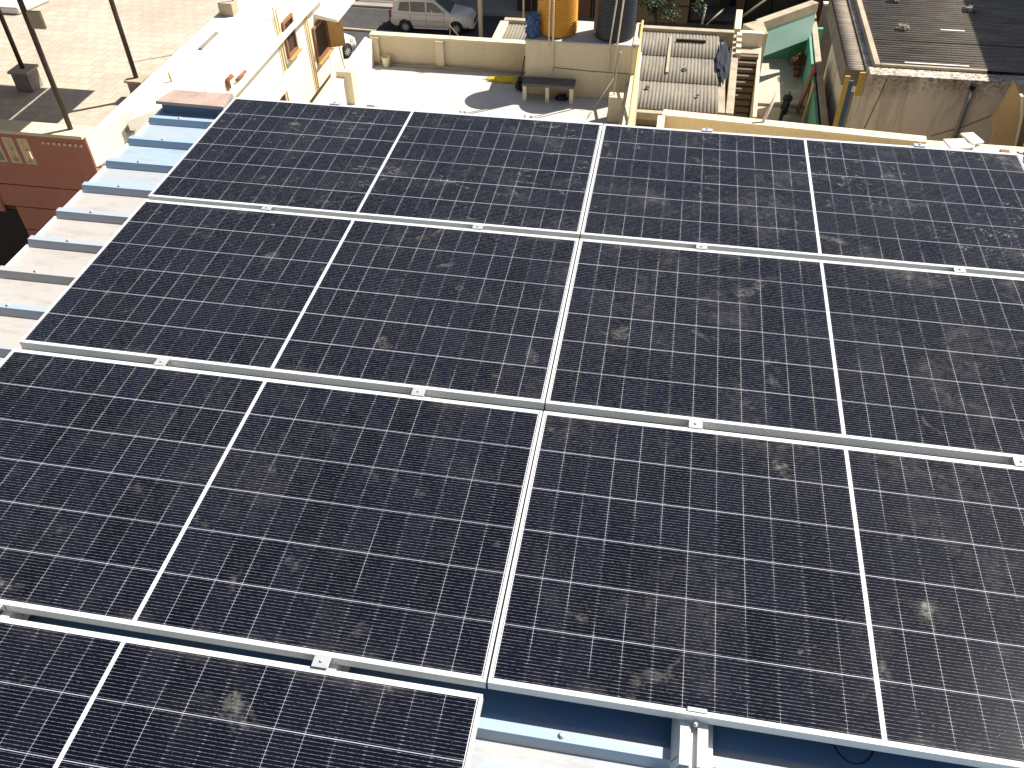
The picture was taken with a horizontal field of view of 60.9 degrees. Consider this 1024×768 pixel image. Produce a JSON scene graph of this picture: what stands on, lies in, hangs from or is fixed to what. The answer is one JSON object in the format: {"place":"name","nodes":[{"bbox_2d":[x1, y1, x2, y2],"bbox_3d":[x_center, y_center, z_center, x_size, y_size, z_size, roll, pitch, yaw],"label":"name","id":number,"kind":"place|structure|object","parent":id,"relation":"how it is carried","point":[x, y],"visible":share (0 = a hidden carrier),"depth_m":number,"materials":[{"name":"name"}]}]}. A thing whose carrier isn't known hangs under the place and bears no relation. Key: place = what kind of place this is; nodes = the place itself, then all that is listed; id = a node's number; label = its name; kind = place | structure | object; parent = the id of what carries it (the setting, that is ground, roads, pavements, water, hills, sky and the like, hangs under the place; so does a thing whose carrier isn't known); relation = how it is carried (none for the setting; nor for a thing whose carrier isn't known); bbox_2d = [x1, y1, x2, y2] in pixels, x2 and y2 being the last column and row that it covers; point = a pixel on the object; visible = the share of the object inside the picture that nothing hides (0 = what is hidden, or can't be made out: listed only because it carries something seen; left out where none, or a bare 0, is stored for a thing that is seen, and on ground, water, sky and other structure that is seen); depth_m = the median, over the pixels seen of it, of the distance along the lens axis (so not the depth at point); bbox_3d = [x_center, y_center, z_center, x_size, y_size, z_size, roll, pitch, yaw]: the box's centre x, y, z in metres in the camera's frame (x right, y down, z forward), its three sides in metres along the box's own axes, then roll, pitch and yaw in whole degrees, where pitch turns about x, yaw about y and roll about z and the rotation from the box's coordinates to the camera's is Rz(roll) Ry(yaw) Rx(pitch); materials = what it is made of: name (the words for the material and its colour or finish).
{"place":"outdoors","nodes":[
{"label":"outdoors","id":0,"kind":"place"},
{"bbox_2d":[0,0,49,13],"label":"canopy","id":1,"kind":"object","parent":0,"point":[9,6],"visible":0.95,"depth_m":22.91,"materials":[{"name":"fabric"}]},
{"bbox_2d":[162,100,231,116],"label":"wooden block","id":2,"kind":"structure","parent":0,"point":[190,110],"depth_m":5.52,"materials":[{"name":"wood"}]},
{"bbox_2d":[155,89,231,109],"bbox_3d":[-2.007,-1.804,5.520,0.460,0.020,0.180,6,45,8],"label":"plank","id":3,"kind":"object","parent":2,"relation":"on","point":[199,99],"visible":0.93,"depth_m":5.50,"materials":[{"name":"brown wood"}]},
{"bbox_2d":[350,0,530,16],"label":"pavement","id":4,"kind":"structure","parent":0,"point":[501,7],"depth_m":49.45,"materials":[{"name":"beige concrete"}]},
{"bbox_2d":[472,224,483,229],"bbox_3d":[-0.170,-0.774,4.350,0.052,0.038,0.039,6,45,8],"label":"panel clamp","id":5,"kind":"object","parent":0,"point":[478,226],"visible":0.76,"depth_m":4.34,"materials":[{"name":"metal"}]},
{"bbox_2d":[515,76,523,91],"bbox_3d":[0.236,-8.252,23.947,0.294,0.360,0.312,22,49,22],"label":"black bag","id":6,"kind":"object","parent":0,"point":[518,85],"visible":0.68,"depth_m":23.87,"materials":[{"name":"plastic"}]},
{"bbox_2d":[342,7,729,52],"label":"road","id":7,"kind":"structure","parent":0,"point":[368,18],"depth_m":47.73,"materials":[{"name":"grey asphalt"}]},
{"bbox_2d":[343,27,409,32],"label":"kerb","id":8,"kind":"structure","parent":7,"relation":"on","point":[357,29],"depth_m":47.13,"materials":[{"name":"concrete"}]},
{"bbox_2d":[389,0,477,34],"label":"parked car","id":9,"kind":"object","parent":7,"relation":"on","point":[406,15],"visible":0.99,"depth_m":46.32,"materials":[{"name":"beige paint"}]},
{"bbox_2d":[477,0,482,37],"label":"utility pole","id":10,"kind":"object","parent":7,"relation":"on","point":[480,19],"depth_m":44.79,"materials":[{"name":"beige concrete"}]},
{"bbox_2d":[637,0,707,25],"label":"leafy tree","id":11,"kind":"object","parent":7,"relation":"on","point":[655,5],"visible":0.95,"depth_m":44.04,"materials":[{"name":"green plant"}]},
{"bbox_2d":[691,4,735,21],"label":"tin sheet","id":12,"kind":"object","parent":7,"relation":"on","point":[727,13],"visible":0.84,"depth_m":44.90,"materials":[{"name":"metal"}]},
{"bbox_2d":[343,0,746,58],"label":"ground","id":13,"kind":"structure","parent":0,"point":[729,26],"depth_m":47.34,"materials":[{"name":"asphalt"}]},
{"bbox_2d":[0,0,354,265],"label":"paved roof house","id":14,"kind":"structure","parent":13,"relation":"on","point":[50,163],"depth_m":20.12,"materials":[{"name":"white paint"}]},
{"bbox_2d":[0,209,29,265],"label":"window","id":15,"kind":"structure","parent":14,"relation":"in","point":[14,235],"depth_m":18.78,"materials":[{"name":"black glass"}]},
{"bbox_2d":[0,8,43,91],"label":"steel pole","id":16,"kind":"object","parent":14,"relation":"on","point":[26,77],"visible":1,"depth_m":19.38,"materials":[{"name":"metal"}]},
{"bbox_2d":[17,0,72,129],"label":"steel pole","id":17,"kind":"object","parent":14,"relation":"on","point":[33,19],"visible":1,"depth_m":15.63,"materials":[{"name":"metal"}]},
{"bbox_2d":[109,0,148,93],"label":"steel pole","id":18,"kind":"object","parent":14,"relation":"on","point":[134,80],"visible":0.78,"depth_m":18.70,"materials":[{"name":"metal"}]},
{"bbox_2d":[125,128,136,132],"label":"cross beam","id":19,"kind":"structure","parent":14,"relation":"attached to","point":[127,130],"depth_m":17.47,"materials":[{"name":"concrete"}]},
{"bbox_2d":[198,32,218,49],"bbox_3d":[-6.873,-7.777,19.733,0.080,0.038,0.900,6,45,8],"label":"steel channel","id":20,"kind":"object","parent":14,"relation":"on","point":[209,40],"visible":1,"depth_m":19.70,"materials":[{"name":"metal"}]},
{"bbox_2d":[217,0,238,16],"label":"concrete block","id":21,"kind":"object","parent":14,"relation":"on","point":[228,7],"depth_m":20.71,"materials":[{"name":"concrete"}]},
{"bbox_2d":[225,70,246,88],"bbox_3d":[-6.086,-6.825,19.262,0.132,0.268,0.805,11,45,12],"label":"rusty pipe elbow","id":22,"kind":"object","parent":14,"relation":"on","point":[231,76],"visible":1,"depth_m":19.06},
{"bbox_2d":[272,7,285,70],"bbox_3d":[-5.695,-8.415,21.302,0.041,1.550,0.041,23,49,23],"label":"wall pipe","id":23,"kind":"object","parent":14,"relation":"attached to","point":[278,35],"depth_m":21.18,"materials":[{"name":"plastic"}]},
{"bbox_2d":[275,9,287,68],"bbox_3d":[-5.670,-8.475,21.436,0.041,1.450,0.041,-9,45,-8],"label":"wall pipe","id":24,"kind":"object","parent":14,"relation":"attached to","point":[282,42],"depth_m":21.49,"materials":[{"name":"plastic"}]},
{"bbox_2d":[280,93,286,100],"bbox_3d":[-5.796,-7.016,21.764,0.060,0.800,0.700,6,45,8],"label":"window","id":25,"kind":"structure","parent":14,"relation":"in","point":[283,98],"depth_m":21.95,"materials":[{"name":"brown wood"}]},
{"bbox_2d":[281,13,301,61],"bbox_3d":[-5.551,-8.731,21.915,0.120,0.950,0.730,6,45,8],"label":"window","id":26,"kind":"structure","parent":14,"relation":"in","point":[291,43],"depth_m":21.97,"materials":[{"name":"brown wood"}]},
{"bbox_2d":[304,18,317,90],"bbox_3d":[-5.377,-8.830,23.310,0.041,2.050,0.041,-9,45,-8],"label":"wall pipe","id":27,"kind":"object","parent":14,"relation":"attached to","point":[311,54],"depth_m":23.30,"materials":[{"name":"plastic"}]},
{"bbox_2d":[306,16,319,88],"bbox_3d":[-5.356,-8.913,23.395,0.041,2.050,0.041,-9,45,-8],"label":"wall pipe","id":28,"kind":"object","parent":14,"relation":"attached to","point":[312,52],"depth_m":23.38,"materials":[{"name":"plastic"}]},
{"bbox_2d":[311,18,345,65],"bbox_3d":[-5.139,-9.539,24.003,0.376,1.000,1.310,17,47,18],"label":"window","id":29,"kind":"structure","parent":14,"relation":"in","point":[325,33],"depth_m":24.16,"materials":[{"name":"brown wood"}]},
{"bbox_2d":[342,33,355,57],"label":"parked car","id":30,"kind":"object","parent":13,"relation":"on","point":[350,41],"visible":0.2,"depth_m":44.54,"materials":[{"name":"white paint"}]},
{"bbox_2d":[313,31,641,128],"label":"terrace house","id":31,"kind":"structure","parent":13,"relation":"on","point":[436,73],"depth_m":24.18,"materials":[{"name":"beige paint"}]},
{"bbox_2d":[381,55,389,67],"bbox_3d":[-3.625,-9.280,25.076,0.270,0.300,0.270,6,45,8],"label":"bucket","id":32,"kind":"object","parent":31,"relation":"on","point":[386,61],"visible":1,"depth_m":25.03,"materials":[{"name":"beige paint"}]},
{"bbox_2d":[484,76,517,82],"bbox_3d":[-0.217,-8.537,24.365,1.256,0.119,0.321,6,45,8],"label":"yellow tarp","id":33,"kind":"object","parent":31,"relation":"on","point":[507,79],"visible":0.86,"depth_m":24.32,"materials":[{"name":"plastic"}]},
{"bbox_2d":[522,77,575,103],"bbox_3d":[0.989,-7.890,23.412,1.400,0.500,0.420,6,45,8],"label":"stone bench","id":34,"kind":"object","parent":31,"relation":"on","point":[547,84],"visible":1,"depth_m":23.23,"materials":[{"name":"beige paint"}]},
{"bbox_2d":[555,93,568,100],"bbox_3d":[1.337,-7.746,23.483,0.392,0.172,0.216,6,45,8],"label":"rubbish bundle","id":35,"kind":"object","parent":31,"relation":"on","point":[561,97],"visible":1,"depth_m":23.45,"materials":[{"name":"plastic"}]},
{"bbox_2d":[524,21,642,98],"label":"tank platform","id":36,"kind":"structure","parent":31,"relation":"on","point":[581,56],"depth_m":23.03,"materials":[{"name":"beige paint"}]},
{"bbox_2d":[525,11,540,37],"bbox_3d":[0.540,-9.396,22.690,0.434,0.633,0.361,6,45,8],"label":"jeans heap","id":37,"kind":"object","parent":36,"relation":"on","point":[532,28],"visible":1,"depth_m":22.65,"materials":[{"name":"blue fabric"}]},
{"bbox_2d":[548,0,549,46],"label":"water pipe","id":38,"kind":"object","parent":36,"relation":"attached to","point":[549,27],"visible":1,"depth_m":22.50,"materials":[{"name":"beige plastic"}]},
{"bbox_2d":[552,0,554,72],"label":"water pipe","id":39,"kind":"object","parent":36,"relation":"attached to","point":[553,35],"visible":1,"depth_m":22.58,"materials":[{"name":"beige plastic"}]},
{"bbox_2d":[538,0,577,37],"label":"water tank","id":40,"kind":"object","parent":36,"relation":"on","point":[565,18],"visible":0.9,"depth_m":22.51,"materials":[{"name":"orange plastic"}]},
{"bbox_2d":[607,0,617,70],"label":"water pipe","id":41,"kind":"object","parent":36,"relation":"attached to","point":[611,35],"visible":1,"depth_m":22.30,"materials":[{"name":"beige plastic"}]},
{"bbox_2d":[593,0,637,41],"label":"water tank","id":42,"kind":"object","parent":36,"relation":"on","point":[604,15],"visible":0.98,"depth_m":22.28,"materials":[{"name":"black plastic"}]},
{"bbox_2d":[612,0,623,82],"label":"water pipe","id":43,"kind":"object","parent":36,"relation":"attached to","point":[617,41],"visible":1,"depth_m":22.38,"materials":[{"name":"beige plastic"}]},
{"bbox_2d":[613,51,621,94],"bbox_3d":[2.646,-7.787,21.846,0.139,1.128,0.044,6,45,8],"label":"starter bar","id":44,"kind":"object","parent":31,"relation":"on","point":[616,72],"visible":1,"depth_m":21.82,"materials":[{"name":"metal"}]},
{"bbox_2d":[627,20,643,125],"bbox_3d":[3.079,-7.700,21.825,0.075,0.890,5.002,6,44,7],"label":"drain pipe","id":45,"kind":"object","parent":31,"relation":"on","point":[634,78],"visible":0.71,"depth_m":21.82,"materials":[{"name":"plastic"}]},
{"bbox_2d":[0,108,1023,767],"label":"apartment house","id":46,"kind":"structure","parent":13,"relation":"on","point":[46,264],"depth_m":2.76,"materials":[{"name":"beige paint"}]},
{"bbox_2d":[0,610,29,620],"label":"mounting rail","id":47,"kind":"object","parent":46,"relation":"on","point":[14,615],"visible":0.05,"depth_m":2.86,"materials":[{"name":"metal"}]},
{"bbox_2d":[0,617,482,767],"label":"solar panel","id":48,"kind":"object","parent":47,"relation":"on","point":[73,698],"visible":1,"depth_m":2.56,"materials":[{"name":"glass"}]},
{"bbox_2d":[311,663,349,671],"bbox_3d":[-0.580,0.898,2.710,0.122,0.062,0.180,6,45,8],"label":"mounting rail","id":49,"kind":"object","parent":46,"relation":"on","point":[337,667],"visible":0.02,"depth_m":2.71,"materials":[{"name":"metal"}]},
{"bbox_2d":[311,654,332,668],"bbox_3d":[-0.582,0.856,2.670,0.052,0.038,0.042,6,45,8],"label":"panel clamp","id":50,"kind":"object","parent":49,"relation":"on","point":[321,661],"visible":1,"depth_m":2.66,"materials":[{"name":"metal"}]},
{"bbox_2d":[670,706,712,767],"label":"mounting rail","id":51,"kind":"object","parent":46,"relation":"attached to","point":[692,741],"visible":0.66,"depth_m":2.52,"materials":[{"name":"metal"}]},
{"bbox_2d":[488,411,1023,767],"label":"solar panel","id":52,"kind":"object","parent":51,"relation":"on","point":[864,598],"visible":1,"depth_m":2.83,"materials":[{"name":"glass"}]},
{"bbox_2d":[833,744,873,764],"bbox_3d":[1.005,1.028,2.573,0.136,0.020,0.188,6,45,8],"label":"cable","id":53,"kind":"object","parent":46,"relation":"on","point":[860,763],"visible":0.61,"depth_m":2.52,"materials":[{"name":"black rubber"}]},
{"bbox_2d":[733,0,828,26],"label":"shutter shop","id":54,"kind":"structure","parent":13,"relation":"on","point":[767,7],"depth_m":46.63,"materials":[{"name":"brown paint"}]},
{"bbox_2d":[823,0,1023,144],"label":"mouldy house","id":55,"kind":"structure","parent":13,"relation":"on","point":[932,102],"depth_m":29.16,"materials":[{"name":"paint"}]},
{"bbox_2d":[854,72,866,95],"bbox_3d":[11.511,-9.905,28.766,0.230,0.700,0.260,6,45,8],"label":"yellow board","id":56,"kind":"object","parent":55,"relation":"attached to","point":[860,84],"visible":1,"depth_m":28.74,"materials":[{"name":"paint"}]},
{"bbox_2d":[895,23,909,30],"bbox_3d":[13.618,-12.445,30.343,0.535,0.213,0.332,6,45,8],"label":"roof stone","id":57,"kind":"object","parent":55,"relation":"on","point":[902,27],"visible":1,"depth_m":30.29,"materials":[{"name":"stone"}]},
{"bbox_2d":[904,62,968,66],"bbox_3d":[13.820,-10.393,28.349,2.000,0.035,0.080,6,45,8],"label":"white batten","id":58,"kind":"object","parent":55,"relation":"on","point":[936,64],"visible":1,"depth_m":28.32,"materials":[{"name":"wood"}]},
{"bbox_2d":[940,29,964,31],"bbox_3d":[15.311,-12.284,30.280,0.800,0.035,0.080,6,45,8],"label":"white batten","id":59,"kind":"object","parent":55,"relation":"on","point":[952,30],"visible":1,"depth_m":30.25,"materials":[{"name":"wood"}]},
{"bbox_2d":[961,5,978,13],"bbox_3d":[16.522,-13.534,31.412,0.561,0.242,0.396,6,45,8],"label":"roof stone","id":60,"kind":"object","parent":55,"relation":"on","point":[970,9],"visible":1,"depth_m":31.34,"materials":[{"name":"stone"}]},
{"bbox_2d":[925,140,1023,159],"bbox_3d":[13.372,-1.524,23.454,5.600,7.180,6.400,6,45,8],"label":"roof slab","id":61,"kind":"structure","parent":13,"relation":"on","point":[1012,149],"depth_m":23.29,"materials":[{"name":"beige paint"}]},
{"bbox_2d":[939,145,974,149],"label":"broken board","id":62,"kind":"object","parent":61,"relation":"on","point":[972,146],"visible":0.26,"depth_m":23.08,"materials":[{"name":"wood"}]},
{"bbox_2d":[972,144,988,150],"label":"broken board","id":63,"kind":"object","parent":62,"relation":"on","point":[977,147],"visible":0.27,"depth_m":22.74,"materials":[{"name":"wood"}]},
{"bbox_2d":[960,132,983,144],"bbox_3d":[12.080,-6.455,22.875,0.449,0.050,0.499,-14,53,-21],"label":"broken board","id":64,"kind":"object","parent":63,"relation":"on","point":[972,138],"visible":1,"depth_m":22.83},
{"bbox_2d":[943,138,971,149],"bbox_3d":[11.488,-6.200,22.491,0.598,0.050,0.499,-7,46,-8],"label":"broken board","id":65,"kind":"object","parent":64,"relation":"on","point":[960,143],"visible":0.84,"depth_m":22.45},
{"bbox_2d":[988,147,1022,158],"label":"broken board","id":66,"kind":"object","parent":63,"relation":"on","point":[994,150],"visible":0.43,"depth_m":22.50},
{"bbox_2d":[999,149,1009,152],"bbox_3d":[12.576,-5.889,22.244,0.220,0.120,0.200,6,45,8],"label":"red brick","id":67,"kind":"object","parent":66,"relation":"on","point":[1004,150],"visible":0.29,"depth_m":22.23,"materials":[{"name":"brick"}]},
{"bbox_2d":[492,17,733,126],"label":"asbestos roof house","id":68,"kind":"structure","parent":0,"point":[669,53],"depth_m":31.23,"materials":[{"name":"beige paint"}]},
{"bbox_2d":[716,39,730,84],"bbox_3d":[7.623,-11.614,31.350,0.544,0.184,3.947,6,45,8],"label":"shade net","id":69,"kind":"object","parent":68,"relation":"on","point":[723,60],"visible":1,"depth_m":31.22,"materials":[{"name":"fabric"}]},
{"bbox_2d":[517,0,729,24],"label":"dark brown house","id":70,"kind":"structure","parent":0,"point":[586,8],"depth_m":47.38,"materials":[{"name":"concrete"}]},
{"bbox_2d":[578,0,590,17],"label":"door","id":71,"kind":"structure","parent":70,"relation":"in","point":[584,6],"depth_m":47.86,"materials":[{"name":"brown wood"}]},
{"bbox_2d":[696,244,706,249],"bbox_3d":[0.913,-0.652,4.204,0.052,0.038,0.039,6,45,8],"label":"panel clamp","id":72,"kind":"object","parent":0,"point":[701,246],"visible":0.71,"depth_m":4.19,"materials":[{"name":"metal"}]},
{"bbox_2d":[725,0,828,125],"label":"courtyard house","id":73,"kind":"structure","parent":0,"point":[763,50],"depth_m":35.72,"materials":[{"name":"beige paint"}]},
{"bbox_2d":[742,0,766,17],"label":"guy pipe","id":74,"kind":"object","parent":73,"relation":"attached to","point":[753,8],"visible":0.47,"depth_m":36.40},
{"bbox_2d":[778,82,800,120],"bbox_3d":[11.004,-11.280,34.941,0.740,1.310,1.840,17,47,18],"label":"motorcycle","id":75,"kind":"object","parent":73,"relation":"on","point":[787,100],"visible":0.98,"depth_m":34.81,"materials":[{"name":"black metal"}]},
{"bbox_2d":[788,40,806,64],"bbox_3d":[12.794,-14.953,38.719,0.700,1.300,0.700,6,45,8],"label":"door","id":76,"kind":"structure","parent":73,"relation":"in","point":[800,47],"depth_m":38.46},
{"bbox_2d":[789,52,806,77],"bbox_3d":[12.450,-13.866,37.763,0.856,1.074,0.807,6,45,8],"label":"potted plant","id":77,"kind":"object","parent":73,"relation":"on","point":[798,70],"visible":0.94,"depth_m":37.60,"materials":[{"name":"brown plant"}]},
{"bbox_2d":[796,64,816,112],"bbox_3d":[11.904,-11.943,35.223,0.296,1.650,1.102,32,53,29],"label":"leaning board","id":78,"kind":"object","parent":73,"relation":"on","point":[806,89],"visible":1,"depth_m":35.14,"materials":[{"name":"wood"}]},
{"bbox_2d":[800,83,814,122],"bbox_3d":[11.647,-11.004,34.363,0.148,1.500,0.866,22,49,22],"label":"leaning board","id":79,"kind":"object","parent":73,"relation":"on","point":[807,104],"visible":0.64,"depth_m":34.30,"materials":[{"name":"brown wood"}]},
{"bbox_2d":[838,80,853,126],"bbox_3d":[11.229,-9.184,29.535,0.150,2.200,0.260,6,45,8],"label":"blue board","id":80,"kind":"object","parent":73,"relation":"on","point":[845,104],"visible":0.64,"depth_m":29.29,"materials":[{"name":"paint"}]},
{"bbox_2d":[842,92,853,127],"bbox_3d":[11.359,-9.025,29.657,0.130,1.800,0.260,6,45,8],"label":"grey board","id":81,"kind":"object","parent":73,"relation":"on","point":[848,109],"visible":0.64,"depth_m":29.44,"materials":[{"name":"wood"}]},
{"bbox_2d":[657,109,926,145],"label":"cream boundary wall","id":82,"kind":"structure","parent":0,"point":[675,119],"depth_m":23.70,"materials":[{"name":"paint"}]},
{"bbox_2d":[762,92,777,122],"bbox_3d":[6.995,-7.174,23.884,0.421,1.673,0.153,-20,47,-18],"label":"lean pipe","id":83,"kind":"object","parent":82,"relation":"on","point":[770,106],"visible":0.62,"depth_m":23.54,"materials":[{"name":"beige plastic"}]},
{"bbox_2d":[818,1,831,76],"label":"garden wall","id":84,"kind":"structure","parent":0,"point":[825,44],"depth_m":39.44,"materials":[{"name":"concrete"}]},
{"bbox_2d":[989,80,1023,146],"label":"tan wall end","id":85,"kind":"structure","parent":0,"point":[1007,119],"depth_m":24.46,"materials":[{"name":"paint"}]},
{"bbox_3d":[-1.467,-0.042,3.698,0.122,0.062,0.180,6,45,8],"label":"mounting rail","id":86,"kind":"object","parent":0,"visible":0},
{"bbox_2d":[153,357,170,365],"bbox_3d":[-1.469,-0.084,3.658,0.052,0.038,0.047,6,45,8],"label":"panel clamp","id":87,"kind":"object","parent":86,"relation":"on","point":[159,361],"visible":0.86,"depth_m":3.65,"materials":[{"name":"metal"}]},
{"bbox_2d":[19,199,578,409],"bbox_3d":[-0.899,-0.433,4.023,2.287,0.040,1.150,7,44,8],"label":"solar panel","id":88,"kind":"object","parent":86,"relation":"on","point":[467,314],"visible":1,"depth_m":3.93,"materials":[{"name":"glass"}]},
{"bbox_3d":[-0.374,0.082,3.551,0.122,0.062,0.180,6,45,8],"label":"mounting rail","id":89,"kind":"object","parent":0,"visible":0},
{"bbox_2d":[0,348,542,687],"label":"solar panel","id":90,"kind":"object","parent":89,"relation":"on","point":[366,529],"visible":0.97,"depth_m":3.08,"materials":[{"name":"glass"}]},
{"bbox_2d":[411,387,425,396],"bbox_3d":[-0.376,0.040,3.510,0.052,0.038,0.047,6,45,8],"label":"panel clamp","id":91,"kind":"object","parent":89,"relation":"on","point":[418,391],"visible":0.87,"depth_m":3.50,"materials":[{"name":"metal"}]},
{"bbox_3d":[0.709,0.205,3.404,0.122,0.062,0.180,6,45,8],"label":"mounting rail","id":92,"kind":"object","parent":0,"visible":0},
{"bbox_2d":[688,419,702,428],"bbox_3d":[0.708,0.163,3.364,0.052,0.038,0.047,6,45,8],"label":"panel clamp","id":93,"kind":"object","parent":92,"relation":"on","point":[695,423],"visible":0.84,"depth_m":3.35,"materials":[{"name":"metal"}]},
{"bbox_3d":[1.871,0.337,3.247,0.122,0.062,0.180,6,45,8],"label":"mounting rail","id":94,"kind":"object","parent":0,"visible":0},
{"bbox_2d":[545,239,1023,464],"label":"solar panel","id":95,"kind":"object","parent":94,"relation":"on","point":[918,361],"visible":1,"depth_m":3.66,"materials":[{"name":"glass"}]},
{"bbox_2d":[1009,456,1023,466],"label":"panel clamp","id":96,"kind":"object","parent":94,"relation":"on","point":[1017,461],"visible":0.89,"depth_m":3.20,"materials":[{"name":"metal"}]},
{"bbox_3d":[10.375,-8.534,30.631,0.805,0.524,1.071,6,45,8],"label":"rubbish heap","id":97,"kind":"object","parent":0,"visible":0},
{"bbox_3d":[10.810,-8.513,30.151,0.643,0.551,1.117,6,45,8],"label":"rubbish heap","id":98,"kind":"object","parent":97,"relation":"on","visible":0},
{"bbox_2d":[833,75,849,126],"bbox_3d":[11.075,-9.255,29.504,0.180,2.350,0.260,6,45,8],"label":"yellow board","id":99,"kind":"object","parent":98,"relation":"on","point":[841,100],"visible":0.64,"depth_m":29.26,"materials":[{"name":"paint"}]},
{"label":"white post","id":100,"kind":"object","parent":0,"visible":0},
{"bbox_2d":[706,8,724,25],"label":"slanting bar","id":101,"kind":"object","parent":100,"relation":"attached to","point":[716,15],"visible":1,"depth_m":43.91,"materials":[{"name":"metal"}]},
{"bbox_3d":[-1.261,-0.856,4.538,0.122,0.062,0.180,6,45,8],"label":"mounting rail","id":102,"kind":"object","parent":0,"visible":0},
{"bbox_2d":[261,205,273,210],"bbox_3d":[-1.263,-0.898,4.498,0.052,0.038,0.039,6,45,8],"label":"panel clamp","id":103,"kind":"object","parent":102,"relation":"on","point":[265,207],"visible":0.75,"depth_m":4.49,"materials":[{"name":"metal"}]},
{"bbox_2d":[148,97,602,238],"bbox_3d":[-0.694,-1.245,4.859,2.287,0.040,1.150,6,44,8],"label":"solar panel","id":104,"kind":"object","parent":102,"relation":"on","point":[503,174],"visible":0.84,"depth_m":4.78,"materials":[{"name":"glass"}]},
{"bbox_3d":[2.077,-0.478,4.087,0.122,0.062,0.180,6,45,8],"label":"mounting rail","id":105,"kind":"object","parent":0,"visible":0},
{"bbox_2d":[580,124,1023,277],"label":"solar panel","id":106,"kind":"object","parent":105,"relation":"on","point":[931,208],"visible":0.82,"depth_m":4.49,"materials":[{"name":"glass"}]},
{"bbox_2d":[913,143,925,146],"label":"end clamp","id":107,"kind":"object","parent":106,"relation":"attached to","point":[919,145],"visible":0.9,"depth_m":4.86,"materials":[{"name":"metal"}]},
{"bbox_2d":[952,267,965,272],"bbox_3d":[2.075,-0.520,4.047,0.052,0.038,0.039,6,45,8],"label":"panel clamp","id":108,"kind":"object","parent":105,"relation":"on","point":[959,269],"visible":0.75,"depth_m":4.04,"materials":[{"name":"metal"}]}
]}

